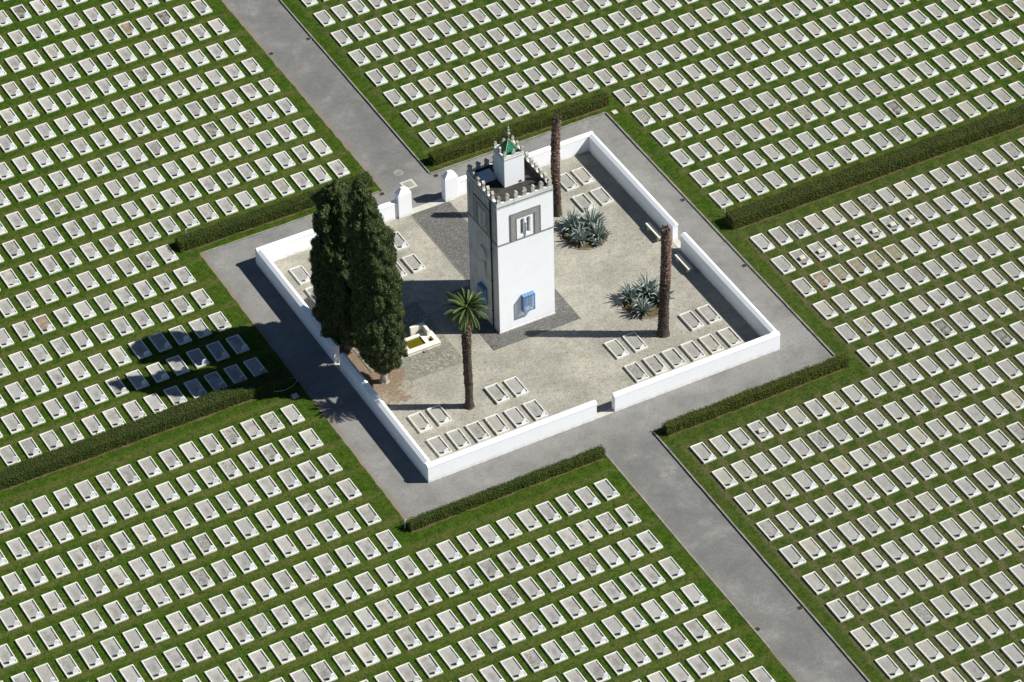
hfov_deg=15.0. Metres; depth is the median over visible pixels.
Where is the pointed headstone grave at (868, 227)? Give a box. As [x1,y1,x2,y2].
[861,222,885,240]
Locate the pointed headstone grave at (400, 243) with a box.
[393,231,409,250]
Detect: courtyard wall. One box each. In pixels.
[255,200,397,362]
[339,353,596,482]
[458,131,677,240]
[611,232,779,411]
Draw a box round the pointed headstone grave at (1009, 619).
[995,607,1023,630]
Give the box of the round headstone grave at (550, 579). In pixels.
[538,569,564,592]
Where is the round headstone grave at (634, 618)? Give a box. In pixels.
[621,607,648,630]
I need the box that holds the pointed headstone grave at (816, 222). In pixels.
[804,213,828,232]
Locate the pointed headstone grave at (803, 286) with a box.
[791,277,816,296]
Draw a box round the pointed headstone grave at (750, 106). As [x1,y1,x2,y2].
[739,97,762,115]
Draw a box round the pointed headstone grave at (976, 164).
[964,155,989,172]
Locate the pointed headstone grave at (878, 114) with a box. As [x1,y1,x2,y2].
[866,106,890,123]
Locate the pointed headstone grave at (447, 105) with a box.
[436,97,458,114]
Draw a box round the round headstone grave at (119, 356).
[108,346,131,366]
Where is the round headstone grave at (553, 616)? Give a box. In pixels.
[539,604,565,627]
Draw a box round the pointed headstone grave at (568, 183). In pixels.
[560,172,578,191]
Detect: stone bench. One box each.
[645,222,660,240]
[675,253,691,272]
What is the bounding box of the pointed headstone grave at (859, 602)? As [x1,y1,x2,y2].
[846,591,873,613]
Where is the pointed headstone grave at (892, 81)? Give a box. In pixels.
[880,73,904,90]
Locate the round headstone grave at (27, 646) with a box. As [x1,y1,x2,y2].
[15,635,40,658]
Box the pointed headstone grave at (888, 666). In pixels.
[874,654,902,678]
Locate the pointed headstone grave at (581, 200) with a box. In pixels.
[572,193,595,212]
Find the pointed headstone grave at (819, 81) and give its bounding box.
[808,73,831,89]
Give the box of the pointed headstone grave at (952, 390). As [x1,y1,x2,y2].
[939,380,965,400]
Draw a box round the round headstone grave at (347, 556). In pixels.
[334,545,359,567]
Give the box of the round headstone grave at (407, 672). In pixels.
[395,662,421,681]
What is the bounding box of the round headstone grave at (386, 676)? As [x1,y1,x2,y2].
[374,671,395,681]
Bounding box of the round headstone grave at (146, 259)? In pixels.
[136,251,158,269]
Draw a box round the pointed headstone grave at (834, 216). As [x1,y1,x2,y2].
[822,207,846,225]
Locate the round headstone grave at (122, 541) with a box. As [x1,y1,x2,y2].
[110,531,134,553]
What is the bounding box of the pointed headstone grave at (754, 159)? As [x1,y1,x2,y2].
[743,150,766,168]
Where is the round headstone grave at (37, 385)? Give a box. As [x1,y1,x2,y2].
[25,375,48,395]
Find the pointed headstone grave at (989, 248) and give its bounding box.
[977,239,1002,258]
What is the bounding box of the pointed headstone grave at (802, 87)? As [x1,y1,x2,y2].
[791,79,814,95]
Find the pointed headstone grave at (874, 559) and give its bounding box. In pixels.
[861,548,888,571]
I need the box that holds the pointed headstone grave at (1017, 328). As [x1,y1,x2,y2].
[1009,321,1023,339]
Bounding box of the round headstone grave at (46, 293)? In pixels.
[36,284,58,303]
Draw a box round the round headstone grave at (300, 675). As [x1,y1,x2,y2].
[289,669,312,681]
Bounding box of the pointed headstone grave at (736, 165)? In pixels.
[725,157,748,174]
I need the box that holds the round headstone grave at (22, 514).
[10,503,34,525]
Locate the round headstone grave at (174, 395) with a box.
[163,385,186,404]
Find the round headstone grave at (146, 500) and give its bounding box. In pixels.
[134,489,158,510]
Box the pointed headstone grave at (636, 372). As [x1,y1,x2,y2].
[623,362,648,382]
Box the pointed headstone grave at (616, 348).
[604,339,628,359]
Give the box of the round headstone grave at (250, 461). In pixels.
[238,451,262,472]
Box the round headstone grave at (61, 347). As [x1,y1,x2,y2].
[50,337,72,357]
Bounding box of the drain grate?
[795,605,803,610]
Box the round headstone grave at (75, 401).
[64,391,87,411]
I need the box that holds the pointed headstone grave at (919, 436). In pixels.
[906,426,932,447]
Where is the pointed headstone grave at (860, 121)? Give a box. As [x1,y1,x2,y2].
[848,112,872,129]
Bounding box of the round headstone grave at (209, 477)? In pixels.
[197,466,221,487]
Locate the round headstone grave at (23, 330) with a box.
[12,321,34,340]
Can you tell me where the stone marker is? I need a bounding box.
[291,393,298,398]
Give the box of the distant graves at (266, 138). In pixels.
[0,0,641,681]
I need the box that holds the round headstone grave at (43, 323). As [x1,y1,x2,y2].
[32,314,55,333]
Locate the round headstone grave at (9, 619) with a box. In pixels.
[0,607,21,630]
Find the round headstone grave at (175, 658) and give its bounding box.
[163,647,188,671]
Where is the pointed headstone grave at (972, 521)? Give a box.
[958,510,986,532]
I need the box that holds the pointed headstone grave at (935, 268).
[922,259,947,278]
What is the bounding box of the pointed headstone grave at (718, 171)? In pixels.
[707,163,731,180]
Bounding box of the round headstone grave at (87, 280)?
[76,271,98,290]
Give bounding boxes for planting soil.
[562,220,607,248]
[623,291,658,317]
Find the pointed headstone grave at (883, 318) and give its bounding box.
[871,309,896,328]
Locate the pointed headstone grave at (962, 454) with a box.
[949,444,975,465]
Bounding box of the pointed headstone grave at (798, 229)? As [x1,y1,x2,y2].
[786,220,810,238]
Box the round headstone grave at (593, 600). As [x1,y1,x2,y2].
[579,588,606,611]
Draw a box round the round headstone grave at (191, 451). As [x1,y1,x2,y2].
[179,441,202,462]
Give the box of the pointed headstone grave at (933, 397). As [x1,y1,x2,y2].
[920,387,947,407]
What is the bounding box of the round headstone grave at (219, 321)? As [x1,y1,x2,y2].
[208,311,231,331]
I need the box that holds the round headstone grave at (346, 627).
[333,615,358,638]
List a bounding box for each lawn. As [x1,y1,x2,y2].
[0,0,381,468]
[0,378,795,681]
[282,0,1023,228]
[654,125,1023,681]
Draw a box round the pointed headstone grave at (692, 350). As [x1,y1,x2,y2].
[680,340,705,361]
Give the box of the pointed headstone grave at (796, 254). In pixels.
[788,248,813,267]
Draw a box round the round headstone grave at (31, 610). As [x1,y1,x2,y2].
[19,599,43,622]
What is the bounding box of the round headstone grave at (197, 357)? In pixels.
[186,348,209,368]
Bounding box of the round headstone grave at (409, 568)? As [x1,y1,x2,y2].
[395,556,421,578]
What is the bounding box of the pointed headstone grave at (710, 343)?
[698,333,723,354]
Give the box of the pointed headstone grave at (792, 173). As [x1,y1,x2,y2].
[780,164,804,182]
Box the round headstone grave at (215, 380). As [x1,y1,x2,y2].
[204,371,227,390]
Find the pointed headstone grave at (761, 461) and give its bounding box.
[750,452,776,473]
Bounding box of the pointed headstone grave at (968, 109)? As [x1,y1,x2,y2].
[956,101,980,117]
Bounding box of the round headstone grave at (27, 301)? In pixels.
[15,291,38,310]
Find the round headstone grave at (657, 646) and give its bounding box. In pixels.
[643,634,670,658]
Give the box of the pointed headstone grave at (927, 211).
[915,202,939,220]
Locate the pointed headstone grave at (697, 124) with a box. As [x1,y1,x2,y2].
[686,116,709,133]
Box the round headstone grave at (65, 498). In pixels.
[53,487,77,509]
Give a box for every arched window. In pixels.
[520,219,522,231]
[526,217,528,229]
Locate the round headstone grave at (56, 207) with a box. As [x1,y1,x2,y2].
[45,198,67,217]
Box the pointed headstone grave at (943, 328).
[930,318,956,338]
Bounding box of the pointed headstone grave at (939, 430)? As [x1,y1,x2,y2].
[925,419,951,439]
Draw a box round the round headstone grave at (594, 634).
[581,623,608,647]
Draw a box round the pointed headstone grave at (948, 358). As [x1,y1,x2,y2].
[935,349,961,369]
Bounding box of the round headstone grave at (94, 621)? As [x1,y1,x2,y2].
[81,609,106,632]
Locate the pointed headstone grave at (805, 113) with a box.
[793,105,817,122]
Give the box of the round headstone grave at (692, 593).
[680,583,707,606]
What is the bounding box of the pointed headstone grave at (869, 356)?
[856,346,882,366]
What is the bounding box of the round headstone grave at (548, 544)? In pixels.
[536,535,562,557]
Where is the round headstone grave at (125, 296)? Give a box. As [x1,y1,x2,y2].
[113,286,136,306]
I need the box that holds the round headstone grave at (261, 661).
[248,649,273,673]
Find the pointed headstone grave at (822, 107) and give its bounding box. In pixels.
[811,98,834,116]
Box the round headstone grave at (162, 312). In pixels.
[151,302,173,322]
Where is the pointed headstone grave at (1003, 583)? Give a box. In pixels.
[989,571,1017,594]
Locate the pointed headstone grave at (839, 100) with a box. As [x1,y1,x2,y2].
[828,92,852,109]
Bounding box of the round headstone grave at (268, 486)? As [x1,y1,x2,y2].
[256,475,281,497]
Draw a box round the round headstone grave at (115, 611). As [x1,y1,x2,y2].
[103,600,128,623]
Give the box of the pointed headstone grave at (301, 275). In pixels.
[289,265,310,284]
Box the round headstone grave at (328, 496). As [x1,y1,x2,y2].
[316,486,341,507]
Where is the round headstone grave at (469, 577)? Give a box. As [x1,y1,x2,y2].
[456,566,482,588]
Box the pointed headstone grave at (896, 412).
[883,401,909,422]
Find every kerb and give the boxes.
[199,191,378,253]
[279,0,429,172]
[430,112,605,173]
[605,454,770,648]
[606,112,834,355]
[654,432,870,681]
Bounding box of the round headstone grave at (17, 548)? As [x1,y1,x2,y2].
[6,537,29,559]
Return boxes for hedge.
[0,365,292,490]
[174,171,373,252]
[406,444,605,531]
[428,91,609,165]
[662,353,849,435]
[724,103,1023,229]
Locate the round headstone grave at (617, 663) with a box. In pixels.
[603,651,630,675]
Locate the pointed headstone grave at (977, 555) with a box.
[964,544,991,566]
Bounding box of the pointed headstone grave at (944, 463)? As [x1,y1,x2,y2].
[929,451,956,472]
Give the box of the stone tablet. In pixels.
[757,427,764,432]
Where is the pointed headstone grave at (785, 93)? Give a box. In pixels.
[774,85,797,102]
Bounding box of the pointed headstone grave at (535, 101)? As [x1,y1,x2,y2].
[524,93,547,110]
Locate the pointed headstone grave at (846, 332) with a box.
[834,323,859,342]
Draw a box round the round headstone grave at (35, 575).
[23,563,47,586]
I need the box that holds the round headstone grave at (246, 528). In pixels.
[234,517,258,539]
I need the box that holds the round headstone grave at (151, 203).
[140,194,162,212]
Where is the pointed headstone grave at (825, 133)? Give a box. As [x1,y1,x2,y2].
[813,125,837,142]
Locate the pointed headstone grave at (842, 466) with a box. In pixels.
[829,455,856,476]
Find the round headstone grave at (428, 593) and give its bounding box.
[416,582,441,605]
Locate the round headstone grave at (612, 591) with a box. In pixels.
[599,580,625,603]
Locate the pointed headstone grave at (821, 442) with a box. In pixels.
[807,430,833,451]
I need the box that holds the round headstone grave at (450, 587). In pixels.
[436,574,462,597]
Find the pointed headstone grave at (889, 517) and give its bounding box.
[876,506,903,528]
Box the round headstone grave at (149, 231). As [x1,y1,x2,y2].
[138,222,160,241]
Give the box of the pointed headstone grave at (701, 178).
[689,169,713,187]
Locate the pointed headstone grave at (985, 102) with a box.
[973,94,997,111]
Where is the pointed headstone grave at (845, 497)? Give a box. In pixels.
[833,488,860,510]
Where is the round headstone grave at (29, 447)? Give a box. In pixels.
[18,437,41,458]
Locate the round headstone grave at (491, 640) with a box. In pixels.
[478,629,505,652]
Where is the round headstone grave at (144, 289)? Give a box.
[133,280,156,299]
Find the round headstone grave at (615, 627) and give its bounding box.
[601,615,628,638]
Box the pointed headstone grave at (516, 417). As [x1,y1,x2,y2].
[503,407,528,427]
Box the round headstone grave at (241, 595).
[230,586,255,608]
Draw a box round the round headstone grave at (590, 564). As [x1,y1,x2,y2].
[577,553,603,576]
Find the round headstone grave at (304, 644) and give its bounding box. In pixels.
[290,632,316,655]
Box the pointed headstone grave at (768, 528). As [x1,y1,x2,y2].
[756,518,782,540]
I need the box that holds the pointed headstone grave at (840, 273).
[828,264,852,283]
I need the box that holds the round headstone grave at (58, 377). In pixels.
[46,367,69,387]
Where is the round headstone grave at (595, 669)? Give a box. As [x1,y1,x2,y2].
[583,659,610,681]
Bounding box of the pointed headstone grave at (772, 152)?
[760,144,784,161]
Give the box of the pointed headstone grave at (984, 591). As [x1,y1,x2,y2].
[969,579,997,602]
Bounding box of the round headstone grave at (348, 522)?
[335,511,360,533]
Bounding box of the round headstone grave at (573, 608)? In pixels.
[559,596,586,619]
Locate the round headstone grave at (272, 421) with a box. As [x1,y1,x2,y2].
[260,411,284,432]
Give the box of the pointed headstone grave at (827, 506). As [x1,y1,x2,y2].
[814,495,841,517]
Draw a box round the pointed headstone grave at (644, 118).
[632,108,655,126]
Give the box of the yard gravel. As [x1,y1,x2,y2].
[273,151,759,460]
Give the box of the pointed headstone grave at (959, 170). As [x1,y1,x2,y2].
[947,161,971,179]
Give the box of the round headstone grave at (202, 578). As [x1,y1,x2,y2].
[189,567,214,590]
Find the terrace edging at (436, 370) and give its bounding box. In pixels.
[411,361,462,380]
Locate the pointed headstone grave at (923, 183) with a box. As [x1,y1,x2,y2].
[911,174,935,192]
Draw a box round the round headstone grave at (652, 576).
[638,564,665,586]
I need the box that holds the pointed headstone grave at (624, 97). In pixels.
[613,88,635,105]
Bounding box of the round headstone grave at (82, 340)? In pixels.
[70,330,93,349]
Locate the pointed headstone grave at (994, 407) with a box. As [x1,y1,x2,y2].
[982,397,1008,417]
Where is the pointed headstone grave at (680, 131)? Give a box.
[668,122,692,140]
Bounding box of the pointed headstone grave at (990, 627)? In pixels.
[975,614,1003,638]
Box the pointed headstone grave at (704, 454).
[690,442,716,463]
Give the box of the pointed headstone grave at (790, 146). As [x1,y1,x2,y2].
[778,138,802,155]
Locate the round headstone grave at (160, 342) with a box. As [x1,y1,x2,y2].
[148,332,171,352]
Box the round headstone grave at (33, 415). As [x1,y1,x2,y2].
[22,406,45,426]
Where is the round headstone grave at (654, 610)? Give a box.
[641,599,668,622]
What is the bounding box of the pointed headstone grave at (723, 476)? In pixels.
[711,467,737,488]
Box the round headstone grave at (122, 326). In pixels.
[111,316,133,336]
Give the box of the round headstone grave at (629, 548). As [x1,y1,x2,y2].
[617,537,643,560]
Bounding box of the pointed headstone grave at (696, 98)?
[684,90,707,107]
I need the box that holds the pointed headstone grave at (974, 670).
[960,659,989,681]
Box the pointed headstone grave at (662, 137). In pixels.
[651,129,674,146]
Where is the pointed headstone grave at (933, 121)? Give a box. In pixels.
[921,113,945,130]
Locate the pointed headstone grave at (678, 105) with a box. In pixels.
[667,96,690,113]
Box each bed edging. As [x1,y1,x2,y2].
[560,225,608,249]
[622,289,657,318]
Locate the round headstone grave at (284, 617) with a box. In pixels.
[271,605,296,627]
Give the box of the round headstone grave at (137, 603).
[125,592,150,615]
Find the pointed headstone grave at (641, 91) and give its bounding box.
[630,82,653,99]
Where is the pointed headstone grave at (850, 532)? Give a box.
[837,521,864,544]
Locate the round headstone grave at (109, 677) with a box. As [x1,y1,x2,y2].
[97,673,116,681]
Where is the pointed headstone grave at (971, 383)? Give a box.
[958,373,984,393]
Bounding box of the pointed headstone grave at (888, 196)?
[875,187,900,205]
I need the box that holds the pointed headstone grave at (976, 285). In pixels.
[963,275,988,294]
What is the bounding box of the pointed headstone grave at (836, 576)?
[822,564,849,586]
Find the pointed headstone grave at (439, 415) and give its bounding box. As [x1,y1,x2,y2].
[427,404,451,425]
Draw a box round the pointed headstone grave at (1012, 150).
[1000,142,1023,159]
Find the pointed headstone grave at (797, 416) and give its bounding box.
[785,406,810,426]
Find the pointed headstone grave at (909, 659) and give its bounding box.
[895,646,923,670]
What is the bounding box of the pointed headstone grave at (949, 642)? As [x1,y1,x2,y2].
[935,630,963,654]
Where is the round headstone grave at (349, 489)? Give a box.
[336,478,361,499]
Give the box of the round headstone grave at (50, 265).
[39,255,61,274]
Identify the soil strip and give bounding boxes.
[0,386,289,491]
[183,187,368,252]
[412,458,604,532]
[433,105,608,166]
[667,367,845,436]
[737,124,1023,229]
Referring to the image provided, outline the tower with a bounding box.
[466,126,555,333]
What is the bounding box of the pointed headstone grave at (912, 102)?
[901,93,924,110]
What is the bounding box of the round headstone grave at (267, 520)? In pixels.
[254,509,279,531]
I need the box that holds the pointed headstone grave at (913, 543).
[900,533,927,555]
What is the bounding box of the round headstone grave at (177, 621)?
[166,611,191,634]
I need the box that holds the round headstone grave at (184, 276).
[173,266,195,285]
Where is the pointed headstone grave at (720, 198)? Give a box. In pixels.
[708,190,732,208]
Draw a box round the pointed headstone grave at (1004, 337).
[991,327,1017,347]
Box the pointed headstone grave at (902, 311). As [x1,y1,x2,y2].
[889,302,915,321]
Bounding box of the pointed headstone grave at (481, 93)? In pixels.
[471,85,493,102]
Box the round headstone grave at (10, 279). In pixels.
[0,268,20,288]
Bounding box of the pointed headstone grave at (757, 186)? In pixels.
[744,177,768,195]
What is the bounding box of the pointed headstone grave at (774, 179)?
[762,171,786,188]
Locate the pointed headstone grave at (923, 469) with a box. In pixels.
[910,458,937,480]
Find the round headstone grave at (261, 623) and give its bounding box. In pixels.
[249,613,275,636]
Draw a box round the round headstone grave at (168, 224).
[158,216,180,234]
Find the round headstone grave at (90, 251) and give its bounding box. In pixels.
[79,242,101,261]
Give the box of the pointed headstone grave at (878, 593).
[865,583,893,606]
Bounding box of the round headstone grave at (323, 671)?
[311,660,337,681]
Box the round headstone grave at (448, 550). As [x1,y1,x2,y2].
[436,540,461,562]
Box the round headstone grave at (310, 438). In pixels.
[299,428,323,449]
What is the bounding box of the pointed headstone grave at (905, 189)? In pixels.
[893,180,918,199]
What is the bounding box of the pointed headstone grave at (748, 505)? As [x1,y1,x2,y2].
[733,493,760,514]
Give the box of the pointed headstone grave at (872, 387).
[860,377,886,397]
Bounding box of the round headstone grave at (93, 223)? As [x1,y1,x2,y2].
[82,214,104,232]
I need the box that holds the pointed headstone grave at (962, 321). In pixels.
[949,311,975,331]
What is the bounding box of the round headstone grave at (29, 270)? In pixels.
[19,262,41,281]
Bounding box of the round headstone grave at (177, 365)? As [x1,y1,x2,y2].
[166,355,189,375]
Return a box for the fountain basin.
[404,322,440,356]
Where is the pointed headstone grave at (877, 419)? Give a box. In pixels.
[864,409,890,429]
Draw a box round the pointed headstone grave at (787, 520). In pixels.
[775,511,802,532]
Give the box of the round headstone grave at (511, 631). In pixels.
[499,620,525,644]
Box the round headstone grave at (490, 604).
[477,593,504,616]
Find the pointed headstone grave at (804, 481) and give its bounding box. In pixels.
[791,470,817,491]
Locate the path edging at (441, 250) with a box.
[411,215,469,283]
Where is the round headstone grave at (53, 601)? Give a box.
[41,590,66,613]
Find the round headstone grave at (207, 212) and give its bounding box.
[196,203,218,221]
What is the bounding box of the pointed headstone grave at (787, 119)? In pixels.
[776,111,799,128]
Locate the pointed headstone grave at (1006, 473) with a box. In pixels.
[992,461,1019,483]
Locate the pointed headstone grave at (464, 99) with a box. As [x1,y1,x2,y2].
[453,91,476,108]
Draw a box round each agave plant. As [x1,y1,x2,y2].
[558,206,586,232]
[565,221,594,245]
[575,206,608,229]
[585,218,612,240]
[592,237,601,245]
[618,281,643,304]
[628,294,655,317]
[632,272,658,298]
[648,284,675,301]
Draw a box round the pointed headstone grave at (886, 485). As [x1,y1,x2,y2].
[872,473,898,495]
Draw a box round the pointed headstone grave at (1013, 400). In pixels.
[1001,390,1023,410]
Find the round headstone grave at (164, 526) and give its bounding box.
[152,515,177,537]
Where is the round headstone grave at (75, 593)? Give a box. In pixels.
[63,582,87,605]
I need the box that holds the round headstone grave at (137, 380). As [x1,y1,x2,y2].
[125,369,149,389]
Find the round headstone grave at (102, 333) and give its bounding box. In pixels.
[90,323,113,343]
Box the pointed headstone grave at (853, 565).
[841,556,868,578]
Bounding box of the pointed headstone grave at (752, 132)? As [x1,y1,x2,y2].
[741,124,764,141]
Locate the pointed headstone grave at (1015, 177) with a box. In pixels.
[1004,169,1023,187]
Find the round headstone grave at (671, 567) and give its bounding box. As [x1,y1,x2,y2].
[658,556,684,579]
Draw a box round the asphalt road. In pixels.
[200,0,867,681]
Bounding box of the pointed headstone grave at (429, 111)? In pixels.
[418,103,440,120]
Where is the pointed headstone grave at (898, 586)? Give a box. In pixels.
[885,575,913,598]
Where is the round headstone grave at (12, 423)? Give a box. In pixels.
[0,413,24,434]
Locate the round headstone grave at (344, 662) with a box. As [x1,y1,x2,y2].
[332,651,358,675]
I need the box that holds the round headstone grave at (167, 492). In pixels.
[155,481,179,503]
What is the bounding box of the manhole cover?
[394,170,402,175]
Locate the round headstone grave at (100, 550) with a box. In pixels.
[88,539,113,561]
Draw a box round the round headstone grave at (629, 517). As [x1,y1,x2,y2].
[615,504,640,526]
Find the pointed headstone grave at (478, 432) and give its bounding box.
[465,421,490,442]
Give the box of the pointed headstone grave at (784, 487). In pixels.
[772,477,798,499]
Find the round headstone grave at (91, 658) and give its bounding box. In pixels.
[78,645,103,669]
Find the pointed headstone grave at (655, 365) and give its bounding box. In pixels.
[643,354,667,375]
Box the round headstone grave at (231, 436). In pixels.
[220,426,243,447]
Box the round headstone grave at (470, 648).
[457,637,484,660]
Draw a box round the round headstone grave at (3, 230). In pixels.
[0,222,7,234]
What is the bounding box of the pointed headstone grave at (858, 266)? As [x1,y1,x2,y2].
[846,257,871,276]
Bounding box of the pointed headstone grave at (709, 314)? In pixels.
[696,304,721,324]
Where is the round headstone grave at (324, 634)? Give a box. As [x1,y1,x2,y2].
[311,623,337,647]
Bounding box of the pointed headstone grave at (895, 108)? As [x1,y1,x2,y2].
[883,99,907,117]
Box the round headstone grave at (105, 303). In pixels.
[93,293,116,313]
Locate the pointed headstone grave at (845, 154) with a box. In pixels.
[833,145,857,163]
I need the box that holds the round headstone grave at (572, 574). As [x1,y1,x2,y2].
[558,561,584,584]
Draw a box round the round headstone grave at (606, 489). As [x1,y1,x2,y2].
[593,479,619,500]
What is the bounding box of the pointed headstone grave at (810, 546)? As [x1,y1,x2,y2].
[798,537,825,559]
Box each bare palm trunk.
[550,115,561,216]
[656,225,671,337]
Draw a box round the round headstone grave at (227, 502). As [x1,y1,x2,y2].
[215,491,239,513]
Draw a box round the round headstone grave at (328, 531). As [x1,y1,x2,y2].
[315,519,340,541]
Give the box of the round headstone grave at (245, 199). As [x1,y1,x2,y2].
[234,191,256,208]
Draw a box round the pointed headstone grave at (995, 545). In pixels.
[983,536,1011,559]
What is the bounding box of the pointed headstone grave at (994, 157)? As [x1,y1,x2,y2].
[982,148,1007,166]
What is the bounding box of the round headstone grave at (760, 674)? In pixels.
[749,666,774,681]
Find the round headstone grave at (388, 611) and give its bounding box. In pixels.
[374,598,400,621]
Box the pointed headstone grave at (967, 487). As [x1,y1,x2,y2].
[953,476,980,498]
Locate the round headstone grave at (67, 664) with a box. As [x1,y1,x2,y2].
[55,654,81,678]
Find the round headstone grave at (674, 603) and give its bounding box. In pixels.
[660,591,687,614]
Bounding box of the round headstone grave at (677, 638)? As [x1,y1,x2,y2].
[663,626,690,650]
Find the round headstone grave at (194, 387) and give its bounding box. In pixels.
[184,378,207,398]
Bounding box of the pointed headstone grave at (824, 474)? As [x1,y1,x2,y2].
[810,463,837,484]
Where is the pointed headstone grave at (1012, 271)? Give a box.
[1000,261,1023,280]
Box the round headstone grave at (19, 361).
[8,351,31,371]
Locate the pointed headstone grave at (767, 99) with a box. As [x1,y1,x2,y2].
[756,91,779,108]
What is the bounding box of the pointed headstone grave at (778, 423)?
[766,413,791,433]
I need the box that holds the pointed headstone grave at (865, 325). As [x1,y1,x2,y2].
[853,316,878,335]
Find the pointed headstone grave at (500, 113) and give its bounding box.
[489,105,511,122]
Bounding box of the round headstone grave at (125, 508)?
[113,497,137,518]
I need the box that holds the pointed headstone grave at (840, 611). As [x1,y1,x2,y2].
[826,598,853,621]
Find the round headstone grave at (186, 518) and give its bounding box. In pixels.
[173,507,198,528]
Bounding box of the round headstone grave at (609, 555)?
[597,545,623,568]
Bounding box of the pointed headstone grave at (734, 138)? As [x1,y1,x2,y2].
[723,130,746,147]
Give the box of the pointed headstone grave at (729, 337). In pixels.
[717,327,742,346]
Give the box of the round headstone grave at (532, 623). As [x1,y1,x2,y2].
[519,612,545,635]
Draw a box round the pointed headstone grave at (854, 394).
[841,384,867,404]
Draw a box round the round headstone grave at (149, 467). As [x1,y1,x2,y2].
[137,456,161,477]
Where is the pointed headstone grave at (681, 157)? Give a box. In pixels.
[670,149,693,166]
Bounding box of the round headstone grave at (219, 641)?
[206,630,232,653]
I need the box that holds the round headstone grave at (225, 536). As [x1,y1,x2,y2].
[213,525,237,547]
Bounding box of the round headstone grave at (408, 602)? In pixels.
[395,590,421,613]
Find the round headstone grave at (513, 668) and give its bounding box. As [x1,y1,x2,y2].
[500,656,526,680]
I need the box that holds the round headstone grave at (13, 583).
[1,572,25,595]
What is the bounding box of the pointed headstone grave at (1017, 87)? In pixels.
[1008,81,1023,98]
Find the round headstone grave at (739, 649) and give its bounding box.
[725,638,753,661]
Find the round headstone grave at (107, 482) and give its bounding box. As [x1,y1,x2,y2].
[95,471,119,493]
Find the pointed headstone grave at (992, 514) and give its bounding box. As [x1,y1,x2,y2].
[978,502,1005,524]
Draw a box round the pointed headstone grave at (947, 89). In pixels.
[935,80,959,97]
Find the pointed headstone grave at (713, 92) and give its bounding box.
[702,84,725,101]
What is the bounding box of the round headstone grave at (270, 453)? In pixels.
[258,443,282,464]
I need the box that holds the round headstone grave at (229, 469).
[217,458,241,479]
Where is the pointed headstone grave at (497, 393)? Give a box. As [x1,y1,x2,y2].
[484,383,509,404]
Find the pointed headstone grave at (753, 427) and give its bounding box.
[747,420,773,441]
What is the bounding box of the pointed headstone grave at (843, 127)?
[831,119,855,136]
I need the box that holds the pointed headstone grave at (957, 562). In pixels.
[944,552,972,574]
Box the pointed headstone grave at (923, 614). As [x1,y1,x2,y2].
[910,602,937,626]
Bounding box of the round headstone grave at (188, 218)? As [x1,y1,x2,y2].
[177,210,199,228]
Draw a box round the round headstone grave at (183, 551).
[171,541,195,563]
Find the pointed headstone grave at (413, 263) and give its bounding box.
[402,253,425,273]
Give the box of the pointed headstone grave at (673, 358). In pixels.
[661,347,686,368]
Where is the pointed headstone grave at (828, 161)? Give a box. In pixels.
[816,152,839,169]
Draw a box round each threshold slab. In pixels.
[334,361,339,370]
[412,198,444,213]
[597,408,613,418]
[672,239,680,249]
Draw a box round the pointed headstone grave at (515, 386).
[503,376,528,397]
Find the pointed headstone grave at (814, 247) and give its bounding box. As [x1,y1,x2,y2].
[806,242,831,260]
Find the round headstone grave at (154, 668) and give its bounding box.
[141,656,166,679]
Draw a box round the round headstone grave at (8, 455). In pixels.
[0,445,20,465]
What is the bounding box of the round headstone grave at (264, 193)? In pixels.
[253,184,275,202]
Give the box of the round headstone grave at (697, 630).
[683,618,710,641]
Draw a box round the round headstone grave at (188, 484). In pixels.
[176,473,200,495]
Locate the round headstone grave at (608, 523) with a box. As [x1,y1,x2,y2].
[595,512,621,534]
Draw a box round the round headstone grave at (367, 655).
[353,642,379,666]
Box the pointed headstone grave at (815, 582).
[802,571,829,594]
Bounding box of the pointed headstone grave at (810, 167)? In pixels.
[798,158,822,176]
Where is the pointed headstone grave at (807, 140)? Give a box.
[796,131,819,149]
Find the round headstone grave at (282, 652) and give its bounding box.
[269,640,295,664]
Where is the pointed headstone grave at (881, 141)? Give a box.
[869,132,893,150]
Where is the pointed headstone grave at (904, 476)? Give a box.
[891,466,918,487]
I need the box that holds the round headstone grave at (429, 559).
[416,548,441,570]
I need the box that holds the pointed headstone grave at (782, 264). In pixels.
[770,255,795,274]
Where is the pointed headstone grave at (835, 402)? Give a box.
[822,391,848,412]
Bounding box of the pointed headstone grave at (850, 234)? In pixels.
[843,229,867,247]
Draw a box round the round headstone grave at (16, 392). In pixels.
[4,382,27,402]
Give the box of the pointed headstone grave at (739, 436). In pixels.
[728,427,753,448]
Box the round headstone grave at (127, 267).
[116,258,138,276]
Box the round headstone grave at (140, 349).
[128,339,151,359]
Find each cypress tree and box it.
[308,178,356,350]
[344,178,407,384]
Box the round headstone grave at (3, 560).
[0,550,8,566]
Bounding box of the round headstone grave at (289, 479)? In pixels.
[277,468,301,489]
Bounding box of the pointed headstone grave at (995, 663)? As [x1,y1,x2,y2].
[980,651,1009,675]
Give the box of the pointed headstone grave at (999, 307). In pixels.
[986,298,1012,317]
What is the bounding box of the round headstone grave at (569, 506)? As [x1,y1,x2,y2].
[555,493,580,515]
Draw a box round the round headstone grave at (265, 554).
[253,543,278,565]
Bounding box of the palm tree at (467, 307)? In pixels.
[442,288,488,409]
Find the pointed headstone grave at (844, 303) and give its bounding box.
[831,293,856,312]
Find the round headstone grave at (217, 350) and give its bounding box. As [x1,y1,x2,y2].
[206,341,229,361]
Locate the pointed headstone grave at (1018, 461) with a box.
[1011,454,1023,472]
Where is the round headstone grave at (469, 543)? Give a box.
[456,532,481,554]
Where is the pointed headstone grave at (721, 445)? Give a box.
[709,435,735,456]
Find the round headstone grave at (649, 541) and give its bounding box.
[636,530,662,552]
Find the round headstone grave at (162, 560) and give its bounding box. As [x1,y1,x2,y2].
[150,549,174,571]
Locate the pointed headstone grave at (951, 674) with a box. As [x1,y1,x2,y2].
[940,667,966,681]

